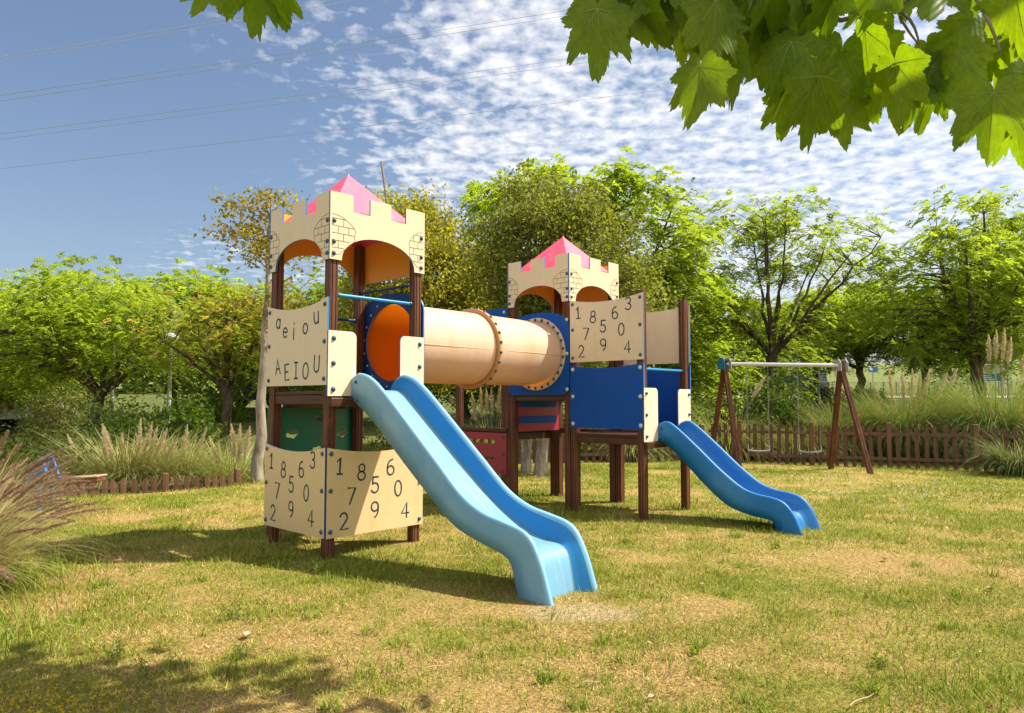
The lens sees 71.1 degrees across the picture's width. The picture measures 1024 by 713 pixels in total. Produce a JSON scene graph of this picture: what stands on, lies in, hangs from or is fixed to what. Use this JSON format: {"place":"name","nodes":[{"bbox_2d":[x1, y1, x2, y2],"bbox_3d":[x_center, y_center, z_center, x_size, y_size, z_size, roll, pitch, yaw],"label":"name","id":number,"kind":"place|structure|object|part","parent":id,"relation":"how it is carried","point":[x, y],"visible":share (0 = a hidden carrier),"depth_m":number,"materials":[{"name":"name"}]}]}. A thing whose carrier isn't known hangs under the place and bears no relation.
{"place":"outdoors","nodes":[
{"label":"outdoors","id":0,"kind":"place"},
{"bbox_2d":[0,442,90,543],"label":"fountain grass","id":1,"kind":"object","parent":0,"point":[44,482],"depth_m":7.77,"materials":[{"name":"brown plant"}]},
{"bbox_2d":[1,0,329,56],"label":"power line","id":2,"kind":"object","parent":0,"point":[134,34],"visible":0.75,"depth_m":65.88,"materials":[{"name":"black metal"}]},
{"bbox_2d":[3,0,351,60],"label":"power line","id":3,"kind":"object","parent":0,"point":[154,35],"visible":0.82,"depth_m":69.32,"materials":[{"name":"black metal"}]},
{"bbox_2d":[206,377,295,406],"bbox_3d":[-11.717,1.639,32.961,4.230,1.425,1.730,-1,-4,15],"label":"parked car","id":4,"kind":"object","parent":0,"point":[252,397],"visible":0.08,"depth_m":32.18,"materials":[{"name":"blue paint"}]},
{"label":"windows","id":5,"kind":"part","parent":4,"relation":"part of","materials":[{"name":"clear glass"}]},
{"bbox_2d":[1,16,561,100],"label":"power line","id":6,"kind":"object","parent":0,"point":[267,61],"visible":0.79,"depth_m":74.36,"materials":[{"name":"black metal"}]},
{"bbox_2d":[0,10,566,95],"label":"power line","id":7,"kind":"object","parent":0,"point":[271,55],"visible":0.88,"depth_m":72.20,"materials":[{"name":"black metal"}]},
{"bbox_2d":[0,78,754,168],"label":"power line","id":8,"kind":"object","parent":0,"point":[321,131],"visible":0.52,"depth_m":81.18,"materials":[{"name":"black metal"}]},
{"bbox_2d":[0,8,915,133],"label":"power line","id":9,"kind":"object","parent":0,"point":[288,96],"visible":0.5,"depth_m":76.85,"materials":[{"name":"black metal"}]},
{"bbox_2d":[0,8,955,139],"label":"power line","id":10,"kind":"object","parent":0,"point":[324,97],"visible":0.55,"depth_m":80.28,"materials":[{"name":"black metal"}]},
{"bbox_2d":[0,364,1023,712],"bbox_3d":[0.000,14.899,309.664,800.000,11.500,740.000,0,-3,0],"label":"ground","id":11,"kind":"structure","parent":0,"point":[582,610],"depth_m":5.19,"materials":[{"name":"green plant"}]},
{"bbox_2d":[0,396,31,426],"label":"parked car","id":12,"kind":"object","parent":11,"relation":"on","point":[11,418],"visible":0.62,"depth_m":24.95,"materials":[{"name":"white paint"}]},
{"bbox_2d":[0,312,99,432],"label":"background tree","id":13,"kind":"object","parent":11,"relation":"on","point":[6,393],"visible":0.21,"depth_m":24.01,"materials":[{"name":"green plant"}]},
{"bbox_2d":[0,416,112,495],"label":"bush","id":14,"kind":"object","parent":11,"relation":"on","point":[31,443],"visible":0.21,"depth_m":13.90,"materials":[{"name":"green plant"}]},
{"bbox_2d":[0,430,117,609],"bbox_3d":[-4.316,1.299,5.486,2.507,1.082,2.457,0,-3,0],"label":"fountain grass","id":15,"kind":"object","parent":11,"relation":"on","point":[17,531],"depth_m":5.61,"materials":[{"name":"brown plant"}]},
{"bbox_2d":[14,456,107,510],"bbox_3d":[-6.180,1.780,9.809,1.106,0.820,0.320,0,-3,-3],"label":"seesaw","id":16,"kind":"object","parent":11,"relation":"on","point":[96,478],"visible":0.43,"depth_m":9.72,"materials":[{"name":"brown wood"}]},
{"bbox_2d":[2,380,134,443],"bbox_3d":[-14.016,1.650,22.867,3.974,2.357,3.044,-1,-4,23],"label":"bush","id":17,"kind":"object","parent":11,"relation":"on","point":[51,417],"visible":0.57,"depth_m":22.55,"materials":[{"name":"green plant"}]},
{"bbox_2d":[12,368,131,413],"bbox_3d":[-19.994,1.298,31.029,7.249,2.578,2.442,0,-3,0],"label":"bush","id":18,"kind":"object","parent":11,"relation":"on","point":[87,396],"visible":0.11,"depth_m":30.67,"materials":[{"name":"green plant"}]},
{"bbox_2d":[0,251,172,423],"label":"spreading tree","id":19,"kind":"object","parent":11,"relation":"on","point":[66,264],"visible":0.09,"depth_m":26.21,"materials":[{"name":"green plant"}]},
{"bbox_2d":[0,674,177,712],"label":"yellow flowers","id":20,"kind":"object","parent":11,"relation":"on","point":[59,707],"visible":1,"depth_m":3.45,"materials":[{"name":"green plant"}]},
{"bbox_2d":[18,388,172,469],"bbox_3d":[-9.477,1.919,16.459,3.783,2.385,2.631,0,-3,0],"label":"bush","id":21,"kind":"object","parent":11,"relation":"on","point":[131,431],"visible":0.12,"depth_m":16.42,"materials":[{"name":"green plant"}]},
{"bbox_2d":[99,637,127,665],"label":"weed","id":22,"kind":"object","parent":11,"relation":"on","point":[117,659],"visible":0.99,"depth_m":4.09,"materials":[{"name":"green plant"}]},
{"bbox_2d":[106,324,120,437],"bbox_3d":[-12.267,0.950,21.983,0.440,3.900,0.440,0,-3,0],"label":"lamp post","id":23,"kind":"object","parent":11,"relation":"on","point":[111,396],"visible":0.05,"depth_m":21.93,"materials":[{"name":"grey metal"}]},
{"bbox_2d":[0,254,235,449],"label":"spreading tree","id":24,"kind":"object","parent":11,"relation":"on","point":[61,312],"visible":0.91,"depth_m":19.42,"materials":[{"name":"green plant"}]},
{"bbox_2d":[23,419,221,498],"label":"pampas grass","id":25,"kind":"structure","parent":11,"relation":"on","point":[94,467],"depth_m":13.43,"materials":[{"name":"beige plant"}]},
{"bbox_2d":[17,468,241,500],"bbox_3d":[-6.309,2.401,11.642,3.755,0.960,0.372,3,-5,-42],"label":"picket fence","id":26,"kind":"object","parent":11,"relation":"on","point":[144,488],"visible":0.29,"depth_m":11.99,"materials":[{"name":"brown wood"}]},
{"bbox_2d":[100,386,179,439],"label":"bush","id":27,"kind":"object","parent":11,"relation":"on","point":[128,413],"visible":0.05,"depth_m":20.82,"materials":[{"name":"green plant"}]},
{"bbox_2d":[128,653,176,681],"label":"weed","id":28,"kind":"object","parent":11,"relation":"on","point":[144,673],"visible":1,"depth_m":3.89,"materials":[{"name":"green plant"}]},
{"bbox_2d":[71,420,252,494],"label":"pampas grass","id":29,"kind":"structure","parent":11,"relation":"on","point":[185,448],"depth_m":13.70,"materials":[{"name":"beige plant"}]},
{"bbox_2d":[163,333,178,428],"bbox_3d":[-10.033,1.156,20.968,0.440,3.700,0.440,0,-3,0],"label":"lamp post","id":30,"kind":"object","parent":11,"relation":"on","point":[169,394],"visible":0.16,"depth_m":20.94,"materials":[{"name":"grey metal"}]},
{"bbox_2d":[88,258,264,409],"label":"spreading tree","id":31,"kind":"object","parent":11,"relation":"on","point":[184,288],"visible":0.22,"depth_m":28.10,"materials":[{"name":"green plant"}]},
{"bbox_2d":[126,372,229,463],"bbox_3d":[-7.782,1.748,16.828,2.389,2.776,2.482,3,-5,-44],"label":"bush","id":32,"kind":"object","parent":11,"relation":"on","point":[189,419],"visible":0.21,"depth_m":16.78,"materials":[{"name":"green plant"}]},
{"bbox_2d":[100,273,295,469],"bbox_3d":[-7.854,0.512,18.941,5.248,5.315,3.930,0,-3,0],"label":"thinning tree","id":33,"kind":"object","parent":11,"relation":"on","point":[228,337],"visible":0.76,"depth_m":18.69,"materials":[{"name":"green plant"}]},
{"bbox_2d":[157,423,264,489],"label":"pampas grass","id":34,"kind":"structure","parent":11,"relation":"on","point":[244,478],"depth_m":13.95,"materials":[{"name":"beige plant"}]},
{"bbox_2d":[156,371,267,421],"bbox_3d":[-11.855,1.364,27.946,4.310,2.578,2.675,0,-3,0],"label":"bush","id":35,"kind":"object","parent":11,"relation":"on","point":[236,410],"visible":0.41,"depth_m":27.64,"materials":[{"name":"green plant"}]},
{"bbox_2d":[220,592,244,620],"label":"weed","id":36,"kind":"object","parent":11,"relation":"on","point":[235,610],"visible":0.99,"depth_m":4.86,"materials":[{"name":"green plant"}]},
{"bbox_2d":[230,640,245,661],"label":"weed","id":37,"kind":"object","parent":11,"relation":"on","point":[238,655],"visible":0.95,"depth_m":4.14,"materials":[{"name":"green plant"}]},
{"bbox_2d":[243,630,251,635],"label":"dry leaf","id":38,"kind":"object","parent":11,"relation":"on","point":[247,633],"visible":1,"depth_m":4.52,"materials":[{"name":"beige plant"}]},
{"bbox_2d":[13,337,487,393],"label":"distant wood","id":39,"kind":"object","parent":11,"relation":"on","point":[147,380],"visible":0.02,"depth_m":68.00,"materials":[{"name":"green plant"}]},
{"bbox_2d":[193,185,324,483],"bbox_3d":[-4.594,-0.381,13.331,2.274,5.802,1.787,0,-3,0],"label":"slender tree","id":40,"kind":"object","parent":11,"relation":"on","point":[257,471],"visible":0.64,"depth_m":13.25,"materials":[{"name":"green plant"}]},
{"bbox_2d":[186,277,346,408],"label":"background tree","id":41,"kind":"object","parent":11,"relation":"on","point":[293,290],"visible":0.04,"depth_m":29.66,"materials":[{"name":"green plant"}]},
{"bbox_2d":[289,535,302,547],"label":"weed","id":42,"kind":"object","parent":11,"relation":"on","point":[293,542],"visible":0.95,"depth_m":7.24,"materials":[{"name":"green plant"}]},
{"bbox_2d":[312,558,322,574],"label":"weed","id":43,"kind":"object","parent":11,"relation":"on","point":[317,568],"visible":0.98,"depth_m":6.18,"materials":[{"name":"green plant"}]},
{"bbox_2d":[231,261,430,417],"bbox_3d":[-6.761,-0.609,27.035,8.061,6.604,6.429,0,-3,0],"label":"background tree","id":44,"kind":"object","parent":11,"relation":"on","point":[313,294],"visible":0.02,"depth_m":26.62,"materials":[{"name":"green plant"}]},
{"bbox_2d":[363,404,441,450],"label":"bush","id":45,"kind":"object","parent":11,"relation":"on","point":[385,446],"visible":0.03,"depth_m":16.90,"materials":[{"name":"green plant"}]},
{"bbox_2d":[312,161,501,394],"bbox_3d":[-2.465,-1.188,18.518,5.177,7.914,4.063,0,-3,0],"label":"leafy tree","id":46,"kind":"object","parent":11,"relation":"on","point":[441,291],"visible":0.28,"depth_m":18.11,"materials":[{"name":"green plant"}]},
{"bbox_2d":[422,268,500,426],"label":"background tree","id":47,"kind":"object","parent":11,"relation":"on","point":[476,397],"visible":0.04,"depth_m":25.75,"materials":[{"name":"green plant"}]},
{"bbox_2d":[451,385,536,459],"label":"pampas grass","id":48,"kind":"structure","parent":11,"relation":"on","point":[472,401],"depth_m":18.54,"materials":[{"name":"green plant"}]},
{"bbox_2d":[448,155,588,471],"bbox_3d":[0.371,-0.850,15.459,3.362,6.881,3.029,0,-3,0],"label":"leafy tree","id":49,"kind":"object","parent":11,"relation":"on","point":[501,257],"visible":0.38,"depth_m":15.17,"materials":[{"name":"green plant"}]},
{"bbox_2d":[264,174,820,605],"bbox_3d":[0.092,0.117,8.551,5.320,4.095,5.086,-3,-5,43],"label":"climbing frame","id":50,"kind":"object","parent":11,"relation":"on","point":[385,360],"visible":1,"depth_m":7.99,"materials":[{"name":"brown wood"}]},
{"bbox_2d":[532,662,555,683],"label":"weed","id":51,"kind":"object","parent":11,"relation":"on","point":[542,676],"visible":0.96,"depth_m":3.80,"materials":[{"name":"green plant"}]},
{"bbox_2d":[472,424,703,463],"bbox_3d":[1.258,2.163,16.919,6.967,1.151,0.222,0,-3,-8],"label":"picket fence","id":52,"kind":"object","parent":11,"relation":"on","point":[593,454],"visible":0.09,"depth_m":17.00,"materials":[{"name":"brown wood"}]},
{"bbox_2d":[531,413,662,459],"bbox_3d":[2.037,1.784,18.285,3.770,1.851,1.897,0,-3,0],"label":"bush","id":53,"kind":"object","parent":11,"relation":"on","point":[589,451],"visible":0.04,"depth_m":17.73,"materials":[{"name":"green plant"}]},
{"bbox_2d":[179,0,1023,188],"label":"plane tree","id":54,"kind":"object","parent":11,"relation":"on","point":[804,67],"visible":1,"depth_m":1.75,"materials":[{"name":"green plant"}]},
{"bbox_2d":[453,143,751,368],"bbox_3d":[2.326,-1.530,20.617,9.100,8.707,4.558,0,-3,0],"label":"feathery tree","id":55,"kind":"object","parent":11,"relation":"on","point":[624,179],"visible":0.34,"depth_m":19.93,"materials":[{"name":"green plant"}]},
{"bbox_2d":[505,173,700,475],"bbox_3d":[1.825,-0.686,15.000,3.989,6.502,3.383,0,-3,0],"label":"leafy tree","id":56,"kind":"object","parent":11,"relation":"on","point":[575,232],"visible":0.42,"depth_m":14.59,"materials":[{"name":"green plant"}]},
{"bbox_2d":[647,693,655,697],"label":"dry leaf","id":57,"kind":"object","parent":11,"relation":"on","point":[651,695],"visible":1,"depth_m":3.57,"materials":[{"name":"beige plant"}]},
{"bbox_2d":[584,296,765,422],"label":"background tree","id":58,"kind":"object","parent":11,"relation":"on","point":[698,357],"visible":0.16,"depth_m":24.41,"materials":[{"name":"green plant"}]},
{"bbox_2d":[654,382,728,456],"bbox_3d":[4.752,1.695,19.480,3.222,2.106,1.950,1,-4,-22],"label":"bush","id":59,"kind":"object","parent":11,"relation":"on","point":[700,412],"visible":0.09,"depth_m":19.26,"materials":[{"name":"green plant"}]},
{"bbox_2d":[688,642,701,655],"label":"weed","id":60,"kind":"object","parent":11,"relation":"on","point":[696,648],"visible":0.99,"depth_m":4.21,"materials":[{"name":"green plant"}]},
{"bbox_2d":[666,289,836,417],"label":"background tree","id":61,"kind":"object","parent":11,"relation":"on","point":[747,349],"visible":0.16,"depth_m":28.23,"materials":[{"name":"green plant"}]},
{"bbox_2d":[767,538,780,548],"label":"weed","id":62,"kind":"object","parent":11,"relation":"on","point":[776,544],"visible":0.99,"depth_m":7.23,"materials":[{"name":"green plant"}]},
{"bbox_2d":[720,339,834,457],"bbox_3d":[7.025,1.159,19.308,2.978,3.238,3.006,-3,-4,36],"label":"bush","id":63,"kind":"object","parent":11,"relation":"on","point":[775,409],"visible":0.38,"depth_m":18.91,"materials":[{"name":"green plant"}]},
{"bbox_2d":[643,185,933,407],"bbox_3d":[8.061,-1.158,22.169,8.830,7.981,4.350,0,-3,0],"label":"airy tree","id":64,"kind":"object","parent":11,"relation":"on","point":[766,231],"visible":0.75,"depth_m":21.75,"materials":[{"name":"green plant"}]},
{"bbox_2d":[711,358,873,473],"bbox_3d":[5.851,1.277,15.353,3.244,2.528,1.085,-1,-4,14],"label":"swing set","id":65,"kind":"object","parent":11,"relation":"on","point":[841,367],"visible":0.8,"depth_m":15.27,"materials":[{"name":"wood"}]},
{"bbox_2d":[746,367,769,451],"bbox_3d":[5.313,1.127,15.473,0.458,1.860,0.150,-1,-4,14],"label":"swing","id":66,"kind":"object","parent":65,"relation":"hanging from","point":[768,418],"visible":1,"depth_m":15.43,"materials":[{"name":"metal"}]},
{"bbox_2d":[797,367,821,452],"bbox_3d":[6.311,1.125,15.218,0.458,1.833,0.150,-1,-4,14],"label":"swing","id":67,"kind":"object","parent":65,"relation":"hanging from","point":[799,450],"visible":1,"depth_m":15.17,"materials":[{"name":"metal"}]},
{"bbox_2d":[764,369,829,398],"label":"parked car","id":68,"kind":"object","parent":11,"relation":"on","point":[824,381],"visible":0.07,"depth_m":44.43,"materials":[{"name":"green paint"}]},
{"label":"windows","id":69,"kind":"part","parent":68,"relation":"part of","materials":[{"name":"grey glass"}]},
{"bbox_2d":[731,286,870,391],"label":"spreading tree","id":70,"kind":"object","parent":11,"relation":"on","point":[791,303],"visible":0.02,"depth_m":35.24,"materials":[{"name":"green plant"}]},
{"bbox_2d":[799,382,855,405],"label":"hedge","id":71,"kind":"object","parent":11,"relation":"on","point":[825,390],"visible":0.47,"depth_m":34.87,"materials":[{"name":"green plant"}]},
{"bbox_2d":[697,400,1015,403],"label":"kerb","id":72,"kind":"structure","parent":11,"relation":"on","point":[843,401],"depth_m":36.63,"materials":[{"name":"concrete"}]},
{"bbox_2d":[692,474,1023,527],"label":"clover flowers","id":73,"kind":"object","parent":11,"relation":"on","point":[926,484],"visible":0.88,"depth_m":11.30,"materials":[{"name":"white plant"}]},
{"bbox_2d":[778,278,939,405],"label":"spreading tree","id":74,"kind":"object","parent":11,"relation":"on","point":[860,365],"visible":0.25,"depth_m":32.68,"materials":[{"name":"green plant"}]},
{"bbox_2d":[849,693,873,705],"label":"twig","id":75,"kind":"object","parent":11,"relation":"on","point":[860,699],"visible":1,"depth_m":3.50,"materials":[{"name":"beige wood"}]},
{"bbox_2d":[708,420,1023,470],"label":"picket fence","id":76,"kind":"object","parent":11,"relation":"on","point":[916,434],"visible":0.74,"depth_m":16.01,"materials":[{"name":"brown wood"}]},
{"bbox_2d":[842,383,889,404],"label":"hedge","id":77,"kind":"object","parent":11,"relation":"on","point":[881,392],"visible":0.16,"depth_m":35.22,"materials":[{"name":"green plant"}]},
{"bbox_2d":[857,676,881,693],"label":"weed","id":78,"kind":"object","parent":11,"relation":"on","point":[870,687],"visible":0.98,"depth_m":3.65,"materials":[{"name":"green plant"}]},
{"bbox_2d":[868,367,877,387],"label":"road sign","id":79,"kind":"object","parent":11,"relation":"on","point":[872,370],"visible":0.49,"depth_m":47.99,"materials":[{"name":"blue metal"}]},
{"bbox_2d":[871,645,888,669],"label":"weed","id":80,"kind":"object","parent":11,"relation":"on","point":[880,660],"visible":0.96,"depth_m":4.01,"materials":[{"name":"green plant"}]},
{"bbox_2d":[829,382,1021,395],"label":"railing","id":81,"kind":"object","parent":11,"relation":"on","point":[908,386],"visible":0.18,"depth_m":61.95,"materials":[{"name":"metal"}]},
{"bbox_2d":[837,276,1020,397],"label":"spreading tree","id":82,"kind":"object","parent":11,"relation":"on","point":[928,363],"visible":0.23,"depth_m":29.82,"materials":[{"name":"green plant"}]},
{"bbox_2d":[846,184,1023,413],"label":"airy tree","id":83,"kind":"object","parent":11,"relation":"on","point":[970,340],"visible":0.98,"depth_m":20.83,"materials":[{"name":"green plant"}]},
{"bbox_2d":[899,371,970,410],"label":"bush","id":84,"kind":"object","parent":11,"relation":"on","point":[944,390],"visible":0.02,"depth_m":24.73,"materials":[{"name":"green plant"}]},
{"bbox_2d":[948,586,961,600],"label":"weed","id":85,"kind":"object","parent":11,"relation":"on","point":[957,594],"visible":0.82,"depth_m":5.33,"materials":[{"name":"green plant"}]},
{"bbox_2d":[919,212,1023,376],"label":"spreading tree","id":86,"kind":"object","parent":11,"relation":"on","point":[1016,218],"visible":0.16,"depth_m":26.68,"materials":[{"name":"green plant"}]},
{"bbox_2d":[953,426,1023,476],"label":"pampas grass","id":87,"kind":"object","parent":11,"relation":"on","point":[1009,465],"depth_m":14.18,"materials":[{"name":"green plant"}]},
{"bbox_2d":[983,361,1003,402],"bbox_3d":[15.985,1.419,23.958,0.870,2.556,0.070,0,-3,6],"label":"notice board","id":88,"kind":"object","parent":11,"relation":"on","point":[993,378],"visible":0.25,"depth_m":23.97,"materials":[{"name":"grey paint"}]},
{"bbox_2d":[1004,363,1010,403],"bbox_3d":[15.921,1.358,22.944,0.240,2.721,0.081,0,-3,0],"label":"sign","id":89,"kind":"object","parent":11,"relation":"on","point":[1008,382],"visible":0.04,"depth_m":22.98,"materials":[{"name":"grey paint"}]},
{"bbox_2d":[1000,363,1023,412],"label":"bush","id":90,"kind":"object","parent":11,"relation":"on","point":[1019,390],"visible":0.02,"depth_m":22.20,"materials":[{"name":"green plant"}]},
{"bbox_2d":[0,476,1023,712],"bbox_3d":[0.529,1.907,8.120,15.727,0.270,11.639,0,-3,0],"label":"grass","id":91,"kind":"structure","parent":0,"point":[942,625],"depth_m":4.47,"materials":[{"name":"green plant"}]},
{"bbox_2d":[0,0,1023,363],"label":"sky","id":92,"kind":"structure","parent":0,"point":[146,209],"materials":[{"name":"blue"}]},
{"bbox_2d":[6,479,1021,712],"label":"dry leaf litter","id":93,"kind":"object","parent":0,"point":[495,619],"visible":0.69,"depth_m":4.34,"materials":[{"name":"brown plant"}]},
{"bbox_2d":[588,444,672,462],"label":"pampas grass","id":94,"kind":"object","parent":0,"point":[633,448],"depth_m":17.23,"materials":[{"name":"green plant"}]},
{"bbox_2d":[662,377,784,462],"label":"pampas grass","id":95,"kind":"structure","parent":0,"point":[743,439],"depth_m":17.56,"materials":[{"name":"green plant"}]},
{"bbox_2d":[745,413,858,463],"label":"pampas grass","id":96,"kind":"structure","parent":0,"point":[806,443],"depth_m":17.41,"materials":[{"name":"green plant"}]},
{"bbox_2d":[774,385,920,455],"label":"pampas grass","id":97,"kind":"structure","parent":0,"point":[823,418],"depth_m":17.91,"materials":[{"name":"green plant"}]},
{"bbox_2d":[693,396,1014,397],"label":"car park","id":98,"kind":"structure","parent":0,"point":[887,396],"depth_m":56.58,"materials":[{"name":"grey asphalt"}]},
{"bbox_2d":[808,359,1018,462],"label":"pampas grass","id":99,"kind":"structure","parent":0,"point":[899,422],"depth_m":17.24,"materials":[{"name":"green plant"}]},
{"bbox_2d":[873,328,1023,459],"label":"pampas grass","id":100,"kind":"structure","parent":0,"point":[988,421],"depth_m":16.61,"materials":[{"name":"green plant"}]},
{"bbox_2d":[962,385,1023,451],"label":"pampas grass","id":101,"kind":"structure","parent":0,"point":[1007,418],"depth_m":16.35,"materials":[{"name":"green plant"}]}
]}

